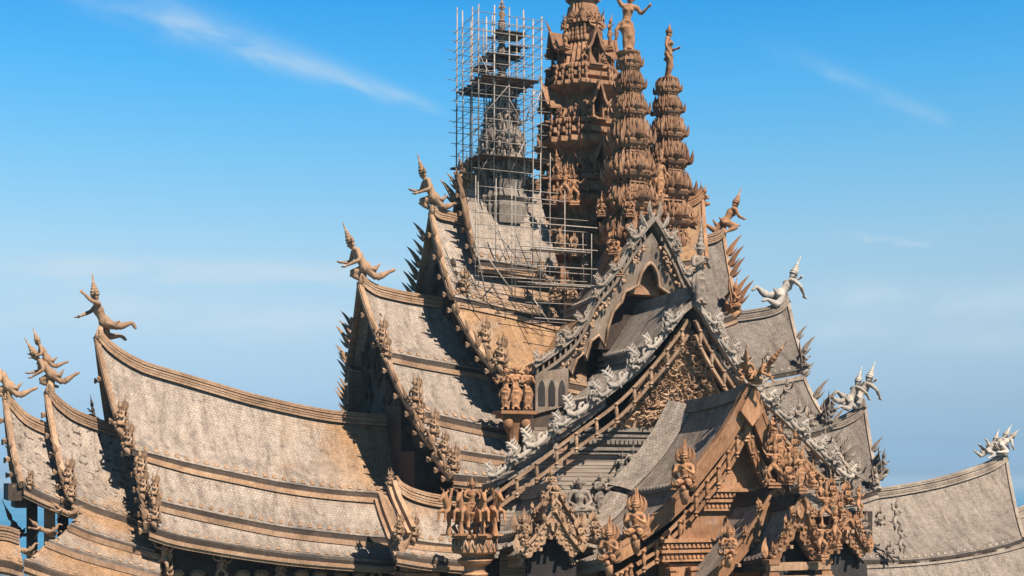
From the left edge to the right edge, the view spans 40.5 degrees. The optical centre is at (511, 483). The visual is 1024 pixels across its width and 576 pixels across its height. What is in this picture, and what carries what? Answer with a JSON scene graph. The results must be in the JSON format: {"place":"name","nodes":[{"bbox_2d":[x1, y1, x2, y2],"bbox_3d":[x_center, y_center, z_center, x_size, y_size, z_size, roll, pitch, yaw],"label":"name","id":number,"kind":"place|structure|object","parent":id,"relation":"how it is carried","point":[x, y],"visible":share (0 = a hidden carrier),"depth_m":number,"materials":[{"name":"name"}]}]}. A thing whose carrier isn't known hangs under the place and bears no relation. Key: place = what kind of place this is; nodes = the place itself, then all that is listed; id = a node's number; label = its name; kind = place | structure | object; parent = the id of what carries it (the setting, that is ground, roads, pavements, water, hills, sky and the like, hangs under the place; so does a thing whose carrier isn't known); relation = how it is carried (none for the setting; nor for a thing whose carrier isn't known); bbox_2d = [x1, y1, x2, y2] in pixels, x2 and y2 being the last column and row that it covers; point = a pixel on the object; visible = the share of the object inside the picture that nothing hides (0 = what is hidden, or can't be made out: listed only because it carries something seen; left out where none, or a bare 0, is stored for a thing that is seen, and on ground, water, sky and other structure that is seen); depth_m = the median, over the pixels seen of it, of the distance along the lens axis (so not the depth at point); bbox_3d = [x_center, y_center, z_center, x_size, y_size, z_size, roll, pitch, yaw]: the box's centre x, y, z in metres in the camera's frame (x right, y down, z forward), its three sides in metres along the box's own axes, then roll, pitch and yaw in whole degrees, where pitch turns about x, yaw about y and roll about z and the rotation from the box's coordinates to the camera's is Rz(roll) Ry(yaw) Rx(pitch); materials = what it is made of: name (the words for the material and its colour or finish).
{"place":"outdoors","nodes":[
{"label":"outdoors","id":0,"kind":"place"},
{"bbox_2d":[0,485,1023,575],"bbox_3d":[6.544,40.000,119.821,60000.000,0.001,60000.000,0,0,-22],"label":"sea","id":1,"kind":"structure","parent":0,"point":[18,516],"depth_m":1774.47,"materials":[{"name":"liquid"}]},
{"bbox_2d":[0,0,1023,485],"label":"sky","id":2,"kind":"structure","parent":0,"point":[206,162],"materials":[{"name":"blue"}]},
{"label":"ground","id":3,"kind":"structure","parent":0,"visible":0},
{"bbox_2d":[0,0,1023,575],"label":"temple","id":4,"kind":"structure","parent":3,"relation":"on","point":[642,354],"depth_m":106.12,"materials":[{"name":"brown wood"}]},
{"bbox_2d":[2,500,34,537],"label":"statue","id":5,"kind":"object","parent":4,"relation":"on","point":[14,524],"visible":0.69,"depth_m":99.93,"materials":[{"name":"brown wood"}]},
{"bbox_2d":[0,369,37,399],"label":"statue","id":6,"kind":"object","parent":4,"relation":"on","point":[8,384],"visible":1,"depth_m":101.97,"materials":[{"name":"beige wood"}]},
{"bbox_2d":[28,519,62,538],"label":"statue","id":7,"kind":"object","parent":4,"relation":"on","point":[49,532],"visible":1,"depth_m":93.50,"materials":[{"name":"beige wood"}]},
{"bbox_2d":[27,327,68,367],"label":"statue","id":8,"kind":"object","parent":4,"relation":"on","point":[46,356],"visible":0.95,"depth_m":103.26,"materials":[{"name":"beige wood"}]},
{"bbox_2d":[24,338,79,387],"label":"statue","id":9,"kind":"object","parent":4,"relation":"on","point":[49,371],"visible":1,"depth_m":103.04,"materials":[{"name":"beige wood"}]},
{"bbox_2d":[50,501,82,519],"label":"statue","id":10,"kind":"object","parent":4,"relation":"on","point":[70,514],"visible":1,"depth_m":95.74,"materials":[{"name":"beige wood"}]},
{"bbox_2d":[60,456,76,487],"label":"statue","id":11,"kind":"object","parent":4,"relation":"on","point":[69,466],"visible":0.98,"depth_m":98.25,"materials":[{"name":"beige wood"}]},
{"bbox_2d":[66,477,76,503],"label":"statue","id":12,"kind":"object","parent":4,"relation":"on","point":[71,494],"visible":1,"depth_m":97.62,"materials":[{"name":"beige wood"}]},
{"bbox_2d":[74,273,136,340],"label":"statue","id":13,"kind":"object","parent":4,"relation":"on","point":[106,322],"visible":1,"depth_m":104.47,"materials":[{"name":"beige wood"}]},
{"bbox_2d":[112,396,129,436],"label":"statue","id":14,"kind":"object","parent":4,"relation":"on","point":[120,423],"visible":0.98,"depth_m":100.59,"materials":[{"name":"beige wood"}]},
{"bbox_2d":[120,419,135,455],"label":"statue","id":15,"kind":"object","parent":4,"relation":"on","point":[127,444],"visible":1,"depth_m":99.79,"materials":[{"name":"beige wood"}]},
{"bbox_2d":[133,446,147,478],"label":"statue","id":16,"kind":"object","parent":4,"relation":"on","point":[142,456],"visible":0.97,"depth_m":98.85,"materials":[{"name":"beige wood"}]},
{"bbox_2d":[136,468,149,500],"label":"statue","id":17,"kind":"object","parent":4,"relation":"on","point":[143,489],"visible":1,"depth_m":97.78,"materials":[{"name":"beige wood"}]},
{"bbox_2d":[147,472,160,500],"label":"statue","id":18,"kind":"object","parent":4,"relation":"on","point":[154,485],"visible":0.98,"depth_m":97.18,"materials":[{"name":"beige wood"}]},
{"bbox_2d":[147,494,161,528],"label":"statue","id":19,"kind":"object","parent":4,"relation":"on","point":[154,519],"visible":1,"depth_m":96.30,"materials":[{"name":"beige wood"}]},
{"bbox_2d":[152,541,173,575],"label":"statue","id":20,"kind":"object","parent":4,"relation":"on","point":[165,558],"visible":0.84,"depth_m":97.98,"materials":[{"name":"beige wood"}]},
{"bbox_2d":[212,555,231,575],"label":"statue","id":21,"kind":"object","parent":4,"relation":"attached to","point":[221,566],"visible":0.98,"depth_m":99.86,"materials":[{"name":"beige wood"}]},
{"bbox_2d":[337,222,395,279],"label":"statue","id":22,"kind":"object","parent":4,"relation":"on","point":[364,266],"visible":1,"depth_m":111.96,"materials":[{"name":"beige wood"}]},
{"bbox_2d":[375,314,388,350],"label":"statue","id":23,"kind":"object","parent":4,"relation":"on","point":[383,326],"visible":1,"depth_m":107.11,"materials":[{"name":"beige wood"}]},
{"bbox_2d":[380,334,391,364],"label":"statue","id":24,"kind":"object","parent":4,"relation":"on","point":[385,355],"visible":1,"depth_m":106.99,"materials":[{"name":"beige wood"}]},
{"bbox_2d":[393,513,404,541],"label":"statue","id":25,"kind":"object","parent":4,"relation":"on","point":[399,532],"visible":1,"depth_m":96.83,"materials":[{"name":"beige wood"}]},
{"bbox_2d":[411,514,419,543],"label":"statue","id":26,"kind":"object","parent":4,"relation":"on","point":[415,533],"visible":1,"depth_m":98.08,"materials":[{"name":"beige wood"}]},
{"bbox_2d":[408,372,423,408],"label":"statue","id":27,"kind":"object","parent":4,"relation":"on","point":[414,399],"visible":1,"depth_m":104.30,"materials":[{"name":"beige wood"}]},
{"bbox_2d":[426,406,440,442],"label":"statue","id":28,"kind":"object","parent":4,"relation":"on","point":[433,430],"visible":1,"depth_m":102.67,"materials":[{"name":"beige wood"}]},
{"bbox_2d":[408,153,460,209],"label":"statue","id":29,"kind":"object","parent":4,"relation":"on","point":[433,195],"visible":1,"depth_m":114.17,"materials":[{"name":"beige wood"}]},
{"bbox_2d":[437,430,449,459],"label":"statue","id":30,"kind":"object","parent":4,"relation":"on","point":[444,450],"visible":1,"depth_m":101.90,"materials":[{"name":"beige wood"}]},
{"bbox_2d":[437,488,465,535],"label":"horse","id":31,"kind":"object","parent":4,"relation":"on","point":[448,508],"visible":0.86,"depth_m":92.67},
{"bbox_2d":[446,442,460,476],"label":"statue","id":32,"kind":"object","parent":4,"relation":"on","point":[454,466],"visible":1,"depth_m":101.32,"materials":[{"name":"beige wood"}]},
{"bbox_2d":[453,151,470,187],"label":"statue","id":33,"kind":"object","parent":4,"relation":"on","point":[466,165],"visible":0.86,"depth_m":115.29,"materials":[{"name":"beige wood"}]},
{"bbox_2d":[453,488,471,535],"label":"horse","id":34,"kind":"object","parent":4,"relation":"on","point":[460,510],"visible":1,"depth_m":92.34},
{"bbox_2d":[456,264,470,295],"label":"statue","id":35,"kind":"object","parent":4,"relation":"on","point":[463,281],"visible":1,"depth_m":110.42,"materials":[{"name":"beige wood"}]},
{"bbox_2d":[464,477,480,521],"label":"statue","id":36,"kind":"object","parent":4,"relation":"on","point":[471,505],"visible":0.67,"depth_m":94.95,"materials":[{"name":"brown wood"}]},
{"bbox_2d":[473,487,489,535],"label":"horse","id":37,"kind":"object","parent":4,"relation":"on","point":[482,511],"visible":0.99,"depth_m":92.85},
{"bbox_2d":[478,315,491,342],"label":"statue","id":38,"kind":"object","parent":4,"relation":"on","point":[484,331],"visible":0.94,"depth_m":108.34,"materials":[{"name":"beige wood"}]},
{"bbox_2d":[485,488,505,535],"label":"horse","id":39,"kind":"object","parent":4,"relation":"on","point":[495,509],"visible":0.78,"depth_m":93.65},
{"bbox_2d":[492,332,508,374],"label":"statue","id":40,"kind":"object","parent":4,"relation":"on","point":[500,360],"visible":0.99,"depth_m":106.03,"materials":[{"name":"beige wood"}]},
{"bbox_2d":[446,4,554,190],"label":"scaffold","id":41,"kind":"object","parent":4,"relation":"on","point":[483,83],"visible":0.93,"depth_m":115.27,"materials":[{"name":"grey metal"}]},
{"bbox_2d":[492,367,514,409],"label":"statue","id":42,"kind":"object","parent":4,"relation":"on","point":[505,394],"visible":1,"depth_m":104.09,"materials":[{"name":"brown wood"}]},
{"bbox_2d":[506,366,528,409],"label":"statue","id":43,"kind":"object","parent":4,"relation":"on","point":[516,397],"visible":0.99,"depth_m":104.37,"materials":[{"name":"brown wood"}]},
{"bbox_2d":[515,507,532,544],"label":"statue","id":44,"kind":"object","parent":4,"relation":"on","point":[524,519],"visible":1,"depth_m":93.69,"materials":[{"name":"beige wood"}]},
{"bbox_2d":[521,366,535,409],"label":"statue","id":45,"kind":"object","parent":4,"relation":"on","point":[527,395],"visible":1,"depth_m":104.71,"materials":[{"name":"brown wood"}]},
{"bbox_2d":[469,152,597,324],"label":"scaffold","id":46,"kind":"object","parent":4,"relation":"on","point":[564,252],"visible":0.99,"depth_m":110.22,"materials":[{"name":"grey metal"}]},
{"bbox_2d":[548,275,561,302],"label":"statue","id":47,"kind":"object","parent":4,"relation":"on","point":[554,296],"visible":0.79,"depth_m":112.38,"materials":[{"name":"beige wood"}]},
{"bbox_2d":[551,150,562,179],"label":"statue","id":48,"kind":"object","parent":4,"relation":"on","point":[557,166],"visible":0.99,"depth_m":113.62,"materials":[{"name":"brown wood"}]},
{"bbox_2d":[548,483,565,512],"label":"statue","id":49,"kind":"object","parent":4,"relation":"on","point":[556,495],"visible":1,"depth_m":93.60,"materials":[{"name":"beige wood"}]},
{"bbox_2d":[555,229,566,254],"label":"statue","id":50,"kind":"object","parent":4,"relation":"on","point":[560,237],"visible":0.74,"depth_m":113.29,"materials":[{"name":"beige wood"}]},
{"bbox_2d":[555,167,574,203],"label":"statue","id":51,"kind":"object","parent":4,"relation":"on","point":[565,184],"visible":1,"depth_m":113.88,"materials":[{"name":"brown wood"}]},
{"bbox_2d":[559,13,570,50],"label":"statue","id":52,"kind":"object","parent":4,"relation":"on","point":[565,46],"visible":1,"depth_m":117.12,"materials":[{"name":"brown wood"}]},
{"bbox_2d":[565,276,577,306],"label":"statue","id":53,"kind":"object","parent":4,"relation":"on","point":[572,298],"visible":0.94,"depth_m":112.53,"materials":[{"name":"beige wood"}]},
{"bbox_2d":[569,233,579,256],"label":"statue","id":54,"kind":"object","parent":4,"relation":"on","point":[574,239],"visible":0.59,"depth_m":113.58,"materials":[{"name":"beige wood"}]},
{"bbox_2d":[567,172,583,206],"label":"statue","id":55,"kind":"object","parent":4,"relation":"on","point":[574,186],"visible":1,"depth_m":114.16,"materials":[{"name":"brown wood"}]},
{"bbox_2d":[574,513,588,545],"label":"statue","id":56,"kind":"object","parent":4,"relation":"on","point":[579,525],"visible":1,"depth_m":95.27,"materials":[{"name":"beige wood"}]},
{"bbox_2d":[568,474,595,521],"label":"statue","id":57,"kind":"object","parent":4,"relation":"on","point":[579,494],"visible":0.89,"depth_m":101.76,"materials":[{"name":"grey wood"}]},
{"bbox_2d":[580,257,590,281],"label":"statue","id":58,"kind":"object","parent":4,"relation":"on","point":[587,278],"visible":0.77,"depth_m":113.49,"materials":[{"name":"beige wood"}]},
{"bbox_2d":[588,509,600,542],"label":"statue","id":59,"kind":"object","parent":4,"relation":"on","point":[594,531],"visible":0.98,"depth_m":95.69,"materials":[{"name":"beige wood"}]},
{"bbox_2d":[594,473,606,512],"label":"statue","id":60,"kind":"object","parent":4,"relation":"on","point":[599,494],"visible":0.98,"depth_m":102.44,"materials":[{"name":"grey wood"}]},
{"bbox_2d":[596,193,607,217],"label":"statue","id":61,"kind":"object","parent":4,"relation":"on","point":[601,212],"visible":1,"depth_m":111.26,"materials":[{"name":"brown wood"}]},
{"bbox_2d":[597,515,622,575],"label":"statue","id":62,"kind":"object","parent":4,"relation":"on","point":[609,533],"visible":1,"depth_m":90.50,"materials":[{"name":"brown wood"}]},
{"bbox_2d":[605,14,614,52],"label":"statue","id":63,"kind":"object","parent":4,"relation":"on","point":[610,48],"visible":0.98,"depth_m":118.67,"materials":[{"name":"brown wood"}]},
{"bbox_2d":[606,227,619,255],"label":"statue","id":64,"kind":"object","parent":4,"relation":"on","point":[612,250],"visible":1,"depth_m":110.00,"materials":[{"name":"brown wood"}]},
{"bbox_2d":[622,192,634,217],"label":"statue","id":65,"kind":"object","parent":4,"relation":"on","point":[630,213],"visible":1,"depth_m":109.94,"materials":[{"name":"brown wood"}]},
{"bbox_2d":[614,0,650,63],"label":"statue","id":66,"kind":"object","parent":4,"relation":"on","point":[625,26],"visible":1,"depth_m":111.96,"materials":[{"name":"brown wood"}]},
{"bbox_2d":[622,485,650,553],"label":"statue","id":67,"kind":"object","parent":4,"relation":"on","point":[636,506],"visible":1,"depth_m":91.23,"materials":[{"name":"brown wood"}]},
{"bbox_2d":[654,148,670,201],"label":"statue","id":68,"kind":"object","parent":4,"relation":"on","point":[659,180],"visible":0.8,"depth_m":114.27,"materials":[{"name":"brown wood"}]},
{"bbox_2d":[658,24,679,83],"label":"statue","id":69,"kind":"object","parent":4,"relation":"on","point":[668,53],"visible":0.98,"depth_m":122.34,"materials":[{"name":"brown wood"}]},
{"bbox_2d":[670,438,698,504],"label":"statue","id":70,"kind":"object","parent":4,"relation":"on","point":[684,457],"visible":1,"depth_m":92.57,"materials":[{"name":"brown wood"}]},
{"bbox_2d":[691,215,710,304],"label":"statue","id":71,"kind":"object","parent":4,"relation":"on","point":[699,261],"visible":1,"depth_m":102.06,"materials":[{"name":"grey wood"}]},
{"bbox_2d":[706,188,746,233],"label":"statue","id":72,"kind":"object","parent":4,"relation":"on","point":[731,212],"visible":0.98,"depth_m":124.70,"materials":[{"name":"brown wood"}]},
{"bbox_2d":[717,517,737,567],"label":"statue","id":73,"kind":"object","parent":4,"relation":"on","point":[727,533],"visible":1,"depth_m":90.20,"materials":[{"name":"brown wood"}]},
{"bbox_2d":[724,278,742,320],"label":"statue","id":74,"kind":"object","parent":4,"relation":"on","point":[733,307],"visible":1,"depth_m":119.21,"materials":[{"name":"brown wood"}]},
{"bbox_2d":[736,342,755,381],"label":"statue","id":75,"kind":"object","parent":4,"relation":"on","point":[745,365],"visible":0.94,"depth_m":94.40,"materials":[{"name":"brown wood"}]},
{"bbox_2d":[741,339,788,384],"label":"statue","id":76,"kind":"object","parent":4,"relation":"on","point":[757,379],"visible":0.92,"depth_m":94.30,"materials":[{"name":"brown wood"}]},
{"bbox_2d":[766,431,780,461],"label":"statue","id":77,"kind":"object","parent":4,"relation":"on","point":[770,440],"visible":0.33,"depth_m":95.70,"materials":[{"name":"brown wood"}]},
{"bbox_2d":[762,438,787,487],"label":"statue","id":78,"kind":"object","parent":4,"relation":"on","point":[774,456],"visible":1,"depth_m":91.90,"materials":[{"name":"brown wood"}]},
{"bbox_2d":[751,256,807,307],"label":"statue","id":79,"kind":"object","parent":4,"relation":"on","point":[775,298],"visible":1,"depth_m":126.78,"materials":[{"name":"grey wood"}]},
{"bbox_2d":[775,421,785,463],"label":"statue","id":80,"kind":"object","parent":4,"relation":"on","point":[779,437],"visible":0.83,"depth_m":93.02,"materials":[{"name":"brown wood"}]},
{"bbox_2d":[781,453,795,484],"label":"statue","id":81,"kind":"object","parent":4,"relation":"on","point":[787,478],"visible":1,"depth_m":91.64,"materials":[{"name":"brown wood"}]},
{"bbox_2d":[790,427,799,466],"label":"statue","id":82,"kind":"object","parent":4,"relation":"on","point":[794,449],"visible":0.94,"depth_m":92.75,"materials":[{"name":"brown wood"}]},
{"bbox_2d":[791,444,810,492],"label":"statue","id":83,"kind":"object","parent":4,"relation":"on","point":[799,473],"visible":1,"depth_m":89.13,"materials":[{"name":"brown wood"}]},
{"bbox_2d":[796,342,810,375],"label":"statue","id":84,"kind":"object","parent":4,"relation":"on","point":[803,365],"visible":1,"depth_m":121.11,"materials":[{"name":"grey wood"}]},
{"bbox_2d":[803,458,817,488],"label":"statue","id":85,"kind":"object","parent":4,"relation":"on","point":[810,483],"visible":0.99,"depth_m":90.42,"materials":[{"name":"brown wood"}]},
{"bbox_2d":[804,404,816,427],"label":"statue","id":86,"kind":"object","parent":4,"relation":"on","point":[810,416],"visible":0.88,"depth_m":113.99,"materials":[{"name":"grey wood"}]},
{"bbox_2d":[813,516,831,559],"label":"statue","id":87,"kind":"object","parent":4,"relation":"on","point":[820,541],"visible":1,"depth_m":89.29,"materials":[{"name":"brown wood"}]},
{"bbox_2d":[815,483,838,530],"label":"statue","id":88,"kind":"object","parent":4,"relation":"on","point":[824,508],"visible":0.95,"depth_m":90.33,"materials":[{"name":"brown wood"}]},
{"bbox_2d":[820,401,833,426],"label":"statue","id":89,"kind":"object","parent":4,"relation":"on","point":[826,414],"visible":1,"depth_m":118.06,"materials":[{"name":"grey wood"}]},
{"bbox_2d":[827,475,837,499],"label":"statue","id":90,"kind":"object","parent":4,"relation":"on","point":[831,482],"visible":0.91,"depth_m":95.85,"materials":[{"name":"brown wood"}]},
{"bbox_2d":[827,503,843,548],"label":"statue","id":91,"kind":"object","parent":4,"relation":"on","point":[835,529],"visible":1,"depth_m":89.89,"materials":[{"name":"brown wood"}]},
{"bbox_2d":[835,490,846,516],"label":"statue","id":92,"kind":"object","parent":4,"relation":"on","point":[841,511],"visible":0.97,"depth_m":91.52,"materials":[{"name":"brown wood"}]},
{"bbox_2d":[842,478,853,504],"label":"statue","id":93,"kind":"object","parent":4,"relation":"on","point":[847,499],"visible":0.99,"depth_m":96.28,"materials":[{"name":"brown wood"}]},
{"bbox_2d":[834,367,870,410],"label":"statue","id":94,"kind":"object","parent":4,"relation":"on","point":[850,397],"visible":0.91,"depth_m":129.09,"materials":[{"name":"grey wood"}]},
{"bbox_2d":[840,458,866,490],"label":"statue","id":95,"kind":"object","parent":4,"relation":"on","point":[853,482],"visible":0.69,"depth_m":115.57,"materials":[{"name":"grey wood"}]},
{"bbox_2d":[834,362,881,409],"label":"statue","id":96,"kind":"object","parent":4,"relation":"on","point":[866,386],"visible":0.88,"depth_m":129.94,"materials":[{"name":"grey wood"}]},
{"bbox_2d":[852,483,865,518],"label":"statue","id":97,"kind":"object","parent":4,"relation":"on","point":[858,503],"visible":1,"depth_m":95.41,"materials":[{"name":"brown wood"}]},
{"bbox_2d":[868,464,879,491],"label":"statue","id":98,"kind":"object","parent":4,"relation":"on","point":[872,485],"visible":1,"depth_m":123.95,"materials":[{"name":"grey wood"}]},
{"bbox_2d":[873,504,886,526],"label":"statue","id":99,"kind":"object","parent":4,"relation":"on","point":[878,513],"visible":1,"depth_m":122.34,"materials":[{"name":"grey wood"}]},
{"bbox_2d":[875,447,889,480],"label":"statue","id":100,"kind":"object","parent":4,"relation":"on","point":[885,473],"visible":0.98,"depth_m":125.77,"materials":[{"name":"grey wood"}]},
{"bbox_2d":[889,496,904,532],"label":"statue","id":101,"kind":"object","parent":4,"relation":"on","point":[895,520],"visible":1,"depth_m":122.94,"materials":[{"name":"grey wood"}]},
{"bbox_2d":[894,521,909,553],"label":"statue","id":102,"kind":"object","parent":4,"relation":"on","point":[900,543],"visible":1,"depth_m":123.18,"materials":[{"name":"grey wood"}]},
{"bbox_2d":[973,430,1000,458],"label":"statue","id":103,"kind":"object","parent":4,"relation":"on","point":[989,450],"visible":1,"depth_m":135.43,"materials":[{"name":"grey wood"}]},
{"bbox_2d":[978,425,1011,455],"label":"statue","id":104,"kind":"object","parent":4,"relation":"on","point":[1005,434],"visible":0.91,"depth_m":136.17,"materials":[{"name":"grey wood"}]},
{"bbox_2d":[985,428,1019,453],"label":"statue","id":105,"kind":"object","parent":4,"relation":"on","point":[1003,443],"visible":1,"depth_m":135.53,"materials":[{"name":"grey wood"}]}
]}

